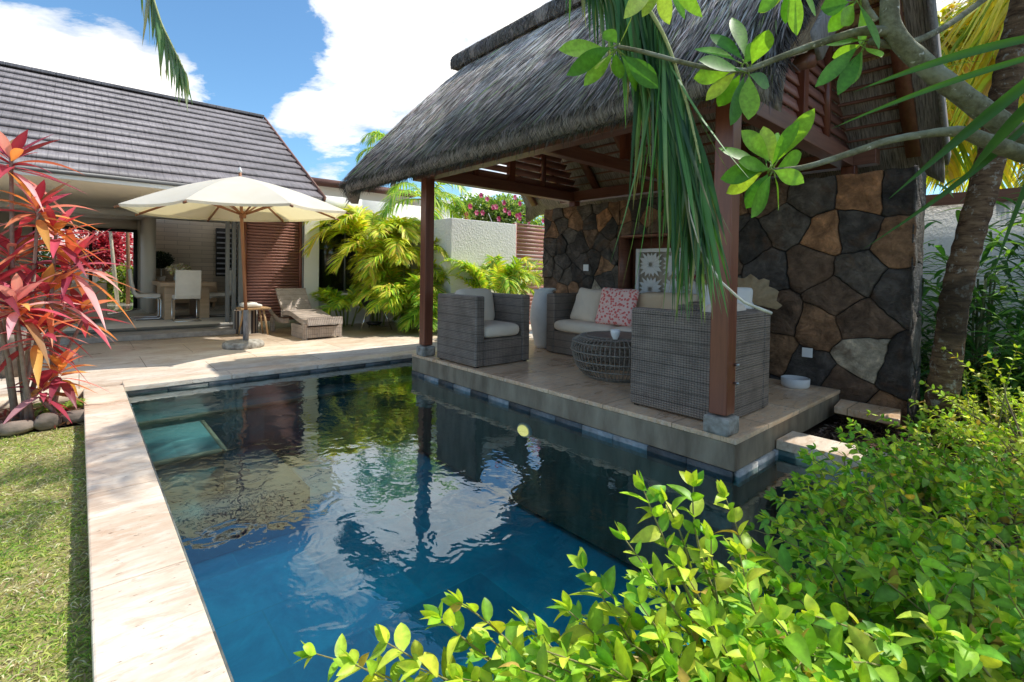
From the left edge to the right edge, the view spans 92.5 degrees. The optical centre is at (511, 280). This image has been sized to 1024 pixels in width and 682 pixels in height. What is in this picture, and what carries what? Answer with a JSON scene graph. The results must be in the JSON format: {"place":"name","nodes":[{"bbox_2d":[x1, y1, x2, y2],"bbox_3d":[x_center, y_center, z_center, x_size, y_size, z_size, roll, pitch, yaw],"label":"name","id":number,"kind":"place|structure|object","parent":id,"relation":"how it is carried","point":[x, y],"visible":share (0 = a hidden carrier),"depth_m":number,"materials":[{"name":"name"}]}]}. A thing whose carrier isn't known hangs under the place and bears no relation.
{"place":"outdoors","nodes":[
{"label":"outdoors","id":0,"kind":"place"},
{"bbox_2d":[0,424,92,681],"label":"lawn","id":1,"kind":"structure","parent":0,"point":[59,602],"depth_m":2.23,"materials":[{"name":"plant"}]},
{"bbox_2d":[38,229,132,299],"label":"boundary wall","id":2,"kind":"structure","parent":0,"point":[93,277],"depth_m":14.76,"materials":[{"name":"white paint"}]},
{"bbox_2d":[141,0,192,110],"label":"palm frond","id":3,"kind":"object","parent":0,"point":[164,44],"visible":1,"depth_m":4.81,"materials":[{"name":"green plant"}]},
{"bbox_2d":[0,320,533,408],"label":"patio","id":4,"kind":"structure","parent":0,"point":[118,363],"depth_m":6.87,"materials":[{"name":"stone"}]},
{"bbox_2d":[0,330,43,377],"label":"stone planter","id":5,"kind":"object","parent":4,"relation":"on","point":[11,351],"visible":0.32,"depth_m":5.13,"materials":[{"name":"stone"}]},
{"bbox_2d":[113,167,349,349],"bbox_3d":[-4.029,-0.352,7.373,2.875,2.700,2.875,0,1,-27],"label":"market umbrella","id":6,"kind":"object","parent":4,"relation":"on","point":[240,199],"visible":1,"depth_m":7.15,"materials":[{"name":"fabric"}]},
{"bbox_2d":[233,309,257,333],"bbox_3d":[-4.896,0.743,9.019,0.400,0.420,0.400,0,1,-41],"label":"striped basket","id":7,"kind":"object","parent":4,"relation":"on","point":[253,321],"visible":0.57,"depth_m":8.90,"materials":[{"name":"multicoloured wicker"}]},
{"bbox_2d":[236,306,270,334],"bbox_3d":[-4.630,0.718,8.779,0.480,0.492,0.390,0,1,-41],"label":"teak stool","id":8,"kind":"object","parent":4,"relation":"on","point":[262,308],"visible":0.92,"depth_m":8.76,"materials":[{"name":"brown wood"}]},
{"bbox_2d":[240,302,261,307],"bbox_3d":[-4.641,0.425,8.727,0.344,0.095,0.239,0,1,-41],"label":"folded towel","id":9,"kind":"object","parent":8,"relation":"on","point":[252,304],"visible":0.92,"depth_m":8.64,"materials":[{"name":"white fabric"}]},
{"bbox_2d":[269,288,342,339],"bbox_3d":[-3.804,0.563,8.988,0.672,0.816,1.831,0,2,-44],"label":"sun lounger","id":10,"kind":"object","parent":4,"relation":"on","point":[294,303],"visible":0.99,"depth_m":8.69,"materials":[{"name":"wicker"}]},
{"bbox_2d":[307,283,381,325],"bbox_3d":[-3.550,0.475,10.395,1.829,0.999,1.731,2,1,36],"label":"areca palm","id":11,"kind":"object","parent":4,"relation":"on","point":[332,299],"visible":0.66,"depth_m":9.93,"materials":[{"name":"green plant"}]},
{"bbox_2d":[300,203,420,325],"bbox_3d":[-2.939,-0.344,10.330,2.780,2.650,2.479,1,1,-11],"label":"areca palm","id":12,"kind":"object","parent":4,"relation":"on","point":[361,219],"visible":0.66,"depth_m":9.84,"materials":[{"name":"green plant"}]},
{"bbox_2d":[360,296,392,330],"bbox_3d":[-2.814,0.529,9.817,0.637,0.893,0.621,0,1,-41],"label":"kettle barbecue","id":13,"kind":"object","parent":4,"relation":"on","point":[370,322],"visible":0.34,"depth_m":9.66,"materials":[{"name":"black metal"}]},
{"bbox_2d":[346,230,451,325],"bbox_3d":[-2.200,-0.052,10.405,2.589,2.088,2.433,0,1,-23],"label":"areca palm","id":14,"kind":"object","parent":4,"relation":"on","point":[397,264],"visible":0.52,"depth_m":9.66,"materials":[{"name":"green plant"}]},
{"bbox_2d":[349,272,449,329],"bbox_3d":[-2.145,0.279,9.940,2.506,1.450,2.252,0,1,-41],"label":"areca palm","id":15,"kind":"object","parent":4,"relation":"on","point":[389,297],"visible":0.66,"depth_m":9.16,"materials":[{"name":"green plant"}]},
{"bbox_2d":[389,296,437,331],"bbox_3d":[-1.547,0.684,9.838,1.988,0.950,2.095,0,1,-41],"label":"areca palm","id":16,"kind":"object","parent":4,"relation":"on","point":[413,311],"visible":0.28,"depth_m":9.07,"materials":[{"name":"green plant"}]},
{"bbox_2d":[374,181,470,221],"bbox_3d":[-1.900,-0.617,10.674,2.148,3.215,2.167,1,1,-19],"label":"palm tree","id":17,"kind":"object","parent":4,"relation":"on","point":[394,192],"visible":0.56,"depth_m":10.63,"materials":[{"name":"green plant"}]},
{"bbox_2d":[392,218,515,328],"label":"garden wall","id":18,"kind":"structure","parent":4,"relation":"on","point":[474,242],"depth_m":9.95,"materials":[{"name":"white paint"}]},
{"bbox_2d":[513,223,543,323],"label":"slatted gate","id":19,"kind":"structure","parent":18,"relation":"attached to","point":[532,251],"depth_m":11.13,"materials":[{"name":"brown wood"}]},
{"bbox_2d":[434,254,543,295],"bbox_3d":[-0.137,0.265,9.910,2.486,1.541,2.504,2,1,39],"label":"areca palm","id":20,"kind":"object","parent":4,"relation":"on","point":[494,274],"visible":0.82,"depth_m":9.23,"materials":[{"name":"green plant"}]},
{"bbox_2d":[450,192,543,251],"bbox_3d":[-0.035,-1.260,11.945,3.400,1.960,1.298,0,1,-41],"label":"flowering shrub","id":21,"kind":"object","parent":4,"relation":"on","point":[508,209],"visible":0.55,"depth_m":11.49,"materials":[{"name":"green plant"}]},
{"bbox_2d":[127,360,465,416],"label":"wall","id":22,"kind":"structure","parent":0,"point":[394,371],"depth_m":5.47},
{"bbox_2d":[191,438,806,681],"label":"pool floor","id":23,"kind":"structure","parent":0,"point":[392,537],"depth_m":3.68,"materials":[{"name":"blue tile"}]},
{"bbox_2d":[134,376,413,564],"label":"pool steps","id":24,"kind":"structure","parent":23,"relation":"on","point":[249,487],"depth_m":4.71,"materials":[{"name":"stone"}]},
{"bbox_2d":[138,381,413,466],"bbox_3d":[-1.817,1.388,5.390,3.690,0.104,1.055,0,1,-41],"label":"step edging","id":25,"kind":"object","parent":24,"relation":"on","point":[222,449],"visible":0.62,"depth_m":4.85,"materials":[{"name":"stone"}]},
{"bbox_2d":[126,358,1011,646],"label":"pool wall","id":26,"kind":"structure","parent":23,"relation":"on","point":[788,462],"depth_m":3.50,"materials":[{"name":"stone"}]},
{"bbox_2d":[83,348,436,681],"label":"pool coping","id":27,"kind":"object","parent":26,"relation":"on","point":[150,621],"visible":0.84,"depth_m":2.00,"materials":[{"name":"stone"}]},
{"bbox_2d":[125,358,411,681],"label":"waterline tiles","id":28,"kind":"object","parent":26,"relation":"attached to","point":[175,526],"visible":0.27,"depth_m":4.90,"materials":[{"name":"tile"}]},
{"bbox_2d":[776,431,1023,554],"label":"planter coping","id":29,"kind":"object","parent":26,"relation":"on","point":[792,441],"visible":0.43,"depth_m":3.42,"materials":[{"name":"stone"}]},
{"bbox_2d":[0,289,1010,442],"bbox_3d":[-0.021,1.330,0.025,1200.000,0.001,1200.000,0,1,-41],"label":"ground","id":30,"kind":"structure","parent":0,"point":[815,429],"depth_m":4.32,"materials":[{"name":"soil"}]},
{"bbox_2d":[0,397,83,435],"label":"flower bed","id":31,"kind":"object","parent":30,"relation":"on","point":[1,410],"visible":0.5,"depth_m":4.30,"materials":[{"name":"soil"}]},
{"bbox_2d":[0,208,25,338],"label":"cordyline","id":32,"kind":"object","parent":31,"relation":"on","point":[6,268],"visible":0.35,"depth_m":3.91,"materials":[{"name":"red plant"}]},
{"bbox_2d":[0,420,34,435],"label":"border rock","id":33,"kind":"object","parent":31,"relation":"on","point":[11,428],"visible":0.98,"depth_m":3.70,"materials":[{"name":"grey stone"}]},
{"bbox_2d":[33,412,61,430],"bbox_3d":[-3.678,1.109,3.881,0.173,0.130,0.157,0,1,-41],"label":"border rock","id":34,"kind":"object","parent":31,"relation":"on","point":[45,421],"visible":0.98,"depth_m":3.84,"materials":[{"name":"grey stone"}]},
{"bbox_2d":[0,265,96,420],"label":"cordyline","id":35,"kind":"object","parent":31,"relation":"on","point":[19,289],"visible":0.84,"depth_m":3.81,"materials":[{"name":"red plant"}]},
{"bbox_2d":[0,129,109,420],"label":"cordyline","id":36,"kind":"object","parent":31,"relation":"on","point":[12,151],"visible":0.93,"depth_m":3.93,"materials":[{"name":"red plant"}]},
{"bbox_2d":[3,344,109,423],"bbox_3d":[-3.791,0.908,4.069,0.748,0.720,0.659,0,1,-41],"label":"cordyline","id":37,"kind":"object","parent":31,"relation":"on","point":[55,385],"visible":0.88,"depth_m":4.01,"materials":[{"name":"red plant"}]},
{"bbox_2d":[33,398,85,415],"bbox_3d":[-3.913,1.094,4.248,0.398,0.110,0.480,1,1,20],"label":"fern","id":38,"kind":"object","parent":31,"relation":"on","point":[68,404],"visible":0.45,"depth_m":4.18,"materials":[{"name":"green plant"}]},
{"bbox_2d":[1,227,140,405],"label":"cordyline","id":39,"kind":"object","parent":31,"relation":"on","point":[65,279],"visible":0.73,"depth_m":4.18,"materials":[{"name":"red plant"}]},
{"bbox_2d":[59,409,83,423],"bbox_3d":[-3.578,1.113,4.024,0.242,0.100,0.142,0,1,-41],"label":"border rock","id":40,"kind":"object","parent":31,"relation":"on","point":[75,416],"visible":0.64,"depth_m":3.98,"materials":[{"name":"grey stone"}]},
{"bbox_2d":[38,237,72,276],"bbox_3d":[-12.792,-0.470,13.002,1.844,2.694,1.386,0,1,-41],"label":"green shrub","id":41,"kind":"object","parent":30,"relation":"on","point":[42,253],"visible":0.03,"depth_m":12.99,"materials":[{"name":"green plant"}]},
{"bbox_2d":[56,229,132,282],"bbox_3d":[-11.845,-0.648,14.033,2.022,2.680,1.238,0,1,-41],"label":"red shrub","id":42,"kind":"object","parent":30,"relation":"on","point":[104,241],"visible":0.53,"depth_m":13.95,"materials":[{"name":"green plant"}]},
{"bbox_2d":[109,231,119,303],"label":"slender tree","id":43,"kind":"object","parent":30,"relation":"on","point":[116,292],"depth_m":13.18,"materials":[{"name":"grey plant"}]},
{"bbox_2d":[97,262,132,302],"bbox_3d":[-11.045,0.221,14.230,1.392,1.528,1.603,2,1,35],"label":"green shrub","id":44,"kind":"object","parent":30,"relation":"on","point":[121,268],"visible":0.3,"depth_m":13.92,"materials":[{"name":"green plant"}]},
{"bbox_2d":[126,232,129,303],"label":"slender tree","id":45,"kind":"object","parent":30,"relation":"on","point":[127,265],"depth_m":13.37,"materials":[{"name":"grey plant"}]},
{"bbox_2d":[0,61,420,345],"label":"villa","id":46,"kind":"object","parent":30,"relation":"on","point":[115,144],"visible":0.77,"depth_m":9.46,"materials":[{"name":"tile"}]},
{"bbox_2d":[0,283,106,322],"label":"living room sofa","id":47,"kind":"object","parent":46,"relation":"on","point":[101,295],"visible":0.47,"depth_m":8.71,"materials":[{"name":"white fabric"}]},
{"bbox_2d":[33,224,136,307],"bbox_3d":[-10.138,-0.305,11.722,1.880,1.950,0.080,0,1,-41],"label":"garden window","id":48,"kind":"structure","parent":46,"relation":"in","point":[90,229],"depth_m":12.18,"materials":[{"name":"black metal"}]},
{"bbox_2d":[134,315,230,320],"bbox_3d":[-6.779,0.748,10.185,1.680,0.007,0.700,0,1,-41],"label":"striped rug","id":49,"kind":"object","parent":46,"relation":"on","point":[180,317],"visible":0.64,"depth_m":10.02,"materials":[{"name":"grey fabric"}]},
{"bbox_2d":[128,269,161,319],"bbox_3d":[-7.313,0.259,9.764,0.510,0.985,0.434,0,1,-41],"label":"dining chair","id":50,"kind":"object","parent":49,"relation":"on","point":[141,295],"visible":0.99,"depth_m":9.63,"materials":[{"name":"beige fabric"}]},
{"bbox_2d":[152,281,214,319],"bbox_3d":[-6.954,0.381,10.353,0.920,0.730,1.500,0,1,-41],"label":"dining table","id":51,"kind":"object","parent":49,"relation":"on","point":[166,290],"visible":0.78,"depth_m":10.04,"materials":[{"name":"brown wood"}]},
{"bbox_2d":[165,263,190,279],"bbox_3d":[-6.865,-0.177,10.095,0.456,0.398,0.457,0,1,-41],"label":"flower bowl","id":52,"kind":"object","parent":51,"relation":"on","point":[173,268],"visible":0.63,"depth_m":10.00,"materials":[{"name":"green glass"}]},
{"bbox_2d":[209,270,231,316],"bbox_3d":[-6.275,0.260,10.548,0.510,0.985,0.434,0,1,-41],"label":"dining chair","id":53,"kind":"object","parent":49,"relation":"on","point":[216,294],"visible":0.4,"depth_m":10.42,"materials":[{"name":"beige fabric"}]},
{"bbox_2d":[171,270,201,321],"bbox_3d":[-6.292,0.280,9.482,0.434,0.985,0.510,0,1,-41],"label":"dining chair","id":54,"kind":"object","parent":46,"relation":"on","point":[187,284],"visible":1,"depth_m":9.32,"materials":[{"name":"beige fabric"}]},
{"bbox_2d":[156,282,216,307],"bbox_3d":[-8.500,0.352,12.730,1.390,0.650,0.410,0,1,-41],"label":"sideboard","id":55,"kind":"object","parent":46,"relation":"on","point":[214,299],"visible":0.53,"depth_m":12.95,"materials":[{"name":"brown wood"}]},
{"bbox_2d":[156,251,174,280],"bbox_3d":[-8.838,-0.367,12.338,0.540,0.792,0.507,1,1,-10],"label":"potted topiary","id":56,"kind":"object","parent":55,"relation":"on","point":[165,261],"visible":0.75,"depth_m":12.29,"materials":[{"name":"green plant"}]},
{"bbox_2d":[216,228,236,275],"bbox_3d":[-7.863,-0.783,13.510,0.500,1.310,0.106,0,1,-41],"label":"side window","id":57,"kind":"structure","parent":46,"relation":"in","point":[220,232],"depth_m":13.41,"materials":[{"name":"black glass"}]},
{"bbox_2d":[319,213,360,292],"bbox_3d":[-3.748,-0.610,10.649,0.959,1.740,0.070,0,1,-41],"label":"kitchen window","id":58,"kind":"structure","parent":46,"relation":"in","point":[325,250],"depth_m":10.49,"materials":[{"name":"black glass"}]},
{"bbox_2d":[355,129,396,202],"bbox_3d":[-3.249,-1.486,13.131,1.974,4.819,1.886,1,1,0],"label":"palm tree","id":59,"kind":"object","parent":30,"relation":"on","point":[378,135],"visible":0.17,"depth_m":12.58,"materials":[{"name":"green plant"}]},
{"bbox_2d":[311,177,463,218],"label":"neighbour house","id":60,"kind":"structure","parent":30,"relation":"on","point":[328,187],"depth_m":14.03,"materials":[{"name":"white paint"}]},
{"bbox_2d":[293,470,816,681],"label":"golden hedge shrub","id":61,"kind":"object","parent":30,"relation":"on","point":[766,611],"visible":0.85,"depth_m":0.94,"materials":[{"name":"green plant"}]},
{"bbox_2d":[460,557,768,681],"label":"golden hedge shrub","id":62,"kind":"object","parent":30,"relation":"on","point":[518,665],"visible":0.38,"depth_m":0.88,"materials":[{"name":"green plant"}]},
{"bbox_2d":[412,356,838,600],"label":"deck plinth","id":63,"kind":"structure","parent":30,"relation":"on","point":[575,484],"depth_m":4.06,"materials":[{"name":"stone"}]},
{"bbox_2d":[517,422,531,437],"bbox_3d":[0.111,1.386,4.548,0.045,0.137,0.190,0,1,-41],"label":"pool light","id":64,"kind":"object","parent":63,"relation":"attached to","point":[524,430],"visible":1,"depth_m":4.52,"materials":[{"name":"yellow glass"}]},
{"bbox_2d":[412,371,778,486],"bbox_3d":[0.419,1.208,4.867,0.910,0.094,4.000,0,1,-41],"label":"deck tile band","id":65,"kind":"object","parent":63,"relation":"attached to","point":[752,470],"visible":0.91,"depth_m":3.69,"materials":[{"name":"tile"}]},
{"bbox_2d":[412,340,839,444],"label":"pavilion deck","id":66,"kind":"structure","parent":63,"relation":"on","point":[552,373],"depth_m":4.33,"materials":[{"name":"stone"}]},
{"bbox_2d":[437,288,529,367],"bbox_3d":[-0.332,0.508,5.716,0.790,0.828,0.759,0,1,-41],"label":"wicker armchair","id":67,"kind":"object","parent":66,"relation":"on","point":[478,327],"visible":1,"depth_m":5.50,"materials":[{"name":"grey wicker"}]},
{"bbox_2d":[530,288,556,347],"bbox_3d":[0.431,0.507,6.749,0.370,0.816,0.370,0,1,-41],"label":"tall vase","id":68,"kind":"object","parent":66,"relation":"on","point":[538,315],"visible":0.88,"depth_m":6.62,"materials":[{"name":"white ceramic"}]},
{"bbox_2d":[570,331,631,382],"bbox_3d":[1.058,0.749,4.936,0.940,0.418,0.940,0,1,-41],"label":"rattan coffee table","id":69,"kind":"object","parent":66,"relation":"on","point":[624,337],"visible":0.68,"depth_m":4.73,"materials":[{"name":"grey wicker"}]},
{"bbox_2d":[610,329,619,339],"bbox_3d":[0.971,0.503,4.611,0.092,0.092,0.092,0,1,-41],"label":"cup","id":70,"kind":"object","parent":69,"relation":"on","point":[615,333],"visible":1,"depth_m":4.58,"materials":[{"name":"white ceramic"}]},
{"bbox_2d":[546,289,702,365],"bbox_3d":[1.352,0.529,5.782,0.719,0.816,2.090,0,1,-41],"label":"wicker sofa","id":71,"kind":"object","parent":66,"relation":"on","point":[564,329],"visible":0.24,"depth_m":6.07,"materials":[{"name":"grey wicker"}]},
{"bbox_2d":[570,288,601,321],"bbox_3d":[0.959,0.308,6.196,0.170,0.440,0.440,27,-12,-35],"label":"throw pillow","id":72,"kind":"object","parent":71,"relation":"on","point":[586,304],"visible":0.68,"depth_m":6.12,"materials":[{"name":"white fabric"}]},
{"bbox_2d":[595,287,638,325],"bbox_3d":[1.229,0.301,5.739,0.459,0.459,0.170,4,-21,35],"label":"throw pillow","id":73,"kind":"object","parent":71,"relation":"on","point":[616,306],"visible":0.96,"depth_m":5.66,"materials":[{"name":"pink fabric"}]},
{"bbox_2d":[661,293,698,309],"bbox_3d":[1.797,0.328,5.308,0.401,0.401,0.170,2,-16,45],"label":"throw pillow","id":74,"kind":"object","parent":71,"relation":"on","point":[667,300],"visible":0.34,"depth_m":5.31,"materials":[{"name":"beige fabric"}]},
{"bbox_2d":[630,303,770,419],"bbox_3d":[1.477,0.571,3.865,0.790,0.828,0.759,0,1,-41],"label":"wicker armchair","id":75,"kind":"object","parent":66,"relation":"on","point":[670,363],"visible":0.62,"depth_m":3.62,"materials":[{"name":"grey wicker"}]},
{"bbox_2d":[702,285,752,311],"bbox_3d":[1.778,0.231,4.060,0.382,0.382,0.170,4,-13,19],"label":"throw pillow","id":76,"kind":"object","parent":75,"relation":"on","point":[745,294],"visible":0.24,"depth_m":3.99,"materials":[{"name":"white fabric"}]},
{"bbox_2d":[781,375,809,388],"bbox_3d":[2.649,0.946,4.585,0.240,0.088,0.240,0,1,-41],"label":"bowl","id":77,"kind":"object","parent":66,"relation":"on","point":[794,382],"visible":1,"depth_m":4.51,"materials":[{"name":"white ceramic"}]},
{"bbox_3d":[2.270,0.630,4.908,0.460,0.697,0.400,0,1,-41],"label":"side box","id":78,"kind":"object","parent":66,"relation":"on","visible":0},
{"bbox_2d":[738,274,781,309],"bbox_3d":[2.307,0.108,4.761,0.100,0.353,0.585,0,1,-41],"label":"dried palm fan","id":79,"kind":"object","parent":78,"relation":"on","point":[765,294],"visible":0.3,"depth_m":4.67},
{"bbox_2d":[337,0,950,436],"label":"thatched pavilion","id":80,"kind":"structure","parent":63,"relation":"on","point":[529,114],"depth_m":4.54,"materials":[{"name":"plant"}]},
{"bbox_2d":[542,165,926,430],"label":"stone feature wall","id":81,"kind":"structure","parent":30,"relation":"on","point":[846,319],"depth_m":4.59,"materials":[{"name":"brown stone"}]},
{"bbox_2d":[635,248,705,297],"bbox_3d":[1.985,-0.043,5.982,0.045,0.718,1.100,0,1,-41],"label":"carved panel","id":82,"kind":"object","parent":81,"relation":"in","point":[650,274],"visible":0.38,"depth_m":6.17,"materials":[{"name":"white ceramic"}]},
{"bbox_2d":[559,0,1023,217],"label":"frangipani tree","id":83,"kind":"object","parent":30,"relation":"on","point":[901,42],"visible":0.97,"depth_m":1.63,"materials":[{"name":"green plant"}]},
{"bbox_2d":[566,0,748,320],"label":"palm frond","id":84,"kind":"object","parent":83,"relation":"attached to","point":[678,151],"visible":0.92,"depth_m":1.71,"materials":[{"name":"green plant"}]},
{"bbox_2d":[688,197,772,314],"bbox_3d":[0.715,-0.119,1.608,0.275,0.454,0.040,1,1,12],"label":"palm frond","id":85,"kind":"object","parent":84,"relation":"attached to","point":[745,302],"visible":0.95,"depth_m":1.60,"materials":[{"name":"green plant"}]},
{"bbox_2d":[834,35,1023,275],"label":"palm frond","id":86,"kind":"object","parent":83,"relation":"attached to","point":[1015,119],"visible":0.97,"depth_m":1.44,"materials":[{"name":"green plant"}]},
{"bbox_2d":[690,525,1023,681],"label":"golden hedge shrub","id":87,"kind":"object","parent":30,"relation":"on","point":[846,639],"visible":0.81,"depth_m":1.01,"materials":[{"name":"green plant"}]},
{"bbox_2d":[742,437,1023,633],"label":"golden hedge shrub","id":88,"kind":"object","parent":30,"relation":"on","point":[947,533],"visible":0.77,"depth_m":1.87,"materials":[{"name":"green plant"}]},
{"bbox_2d":[811,417,970,459],"bbox_3d":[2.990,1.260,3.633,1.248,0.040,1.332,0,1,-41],"label":"bark mulch","id":89,"kind":"object","parent":30,"relation":"on","point":[879,427],"visible":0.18,"depth_m":4.07,"materials":[{"name":"brown wood"}]},
{"bbox_2d":[834,399,900,426],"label":"step slab","id":90,"kind":"structure","parent":89,"relation":"on","point":[850,408],"depth_m":4.10,"materials":[{"name":"stone"}]},
{"bbox_2d":[908,344,1023,479],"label":"golden hedge shrub","id":91,"kind":"object","parent":89,"relation":"on","point":[966,410],"visible":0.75,"depth_m":3.21,"materials":[{"name":"green plant"}]},
{"bbox_2d":[924,0,1023,449],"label":"coconut palm","id":92,"kind":"object","parent":89,"relation":"on","point":[959,281],"visible":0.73,"depth_m":3.51,"materials":[{"name":"brown plant"}]},
{"bbox_2d":[836,400,1023,559],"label":"golden hedge shrub","id":93,"kind":"object","parent":30,"relation":"on","point":[937,471],"visible":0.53,"depth_m":2.56,"materials":[{"name":"green plant"}]},
{"bbox_2d":[919,177,996,404],"bbox_3d":[4.130,0.163,5.293,1.564,2.416,1.516,1,1,29],"label":"strap leaved plant","id":94,"kind":"object","parent":30,"relation":"on","point":[925,291],"visible":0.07,"depth_m":5.07,"materials":[{"name":"green plant"}]},
{"bbox_2d":[919,214,1023,435],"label":"strap leaved plant","id":95,"kind":"object","parent":30,"relation":"on","point":[1015,383],"visible":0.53,"depth_m":4.08,"materials":[{"name":"green plant"}]},
{"bbox_2d":[919,61,1023,422],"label":"strap leaved plant","id":96,"kind":"object","parent":30,"relation":"on","point":[973,349],"visible":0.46,"depth_m":4.50,"materials":[{"name":"green plant"}]},
{"bbox_2d":[920,187,1023,380],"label":"side garden wall","id":97,"kind":"structure","parent":30,"relation":"on","point":[942,234],"depth_m":5.92,"materials":[{"name":"white paint"}]},
{"bbox_2d":[926,0,1023,194],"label":"palm tree","id":98,"kind":"object","parent":30,"relation":"on","point":[983,23],"visible":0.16,"depth_m":5.87,"materials":[{"name":"yellow plant"}]},
{"bbox_2d":[970,159,1023,401],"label":"strap leaved plant","id":99,"kind":"object","parent":30,"relation":"on","point":[1008,275],"visible":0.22,"depth_m":4.90,"materials":[{"name":"green plant"}]},
{"bbox_2d":[1006,165,1023,187],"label":"palm tree","id":100,"kind":"object","parent":30,"relation":"on","point":[1016,183],"visible":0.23,"depth_m":6.70,"materials":[{"name":"green plant"}]},
{"bbox_2d":[0,0,1023,270],"label":"sky","id":101,"kind":"structure","parent":0,"point":[326,75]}
]}

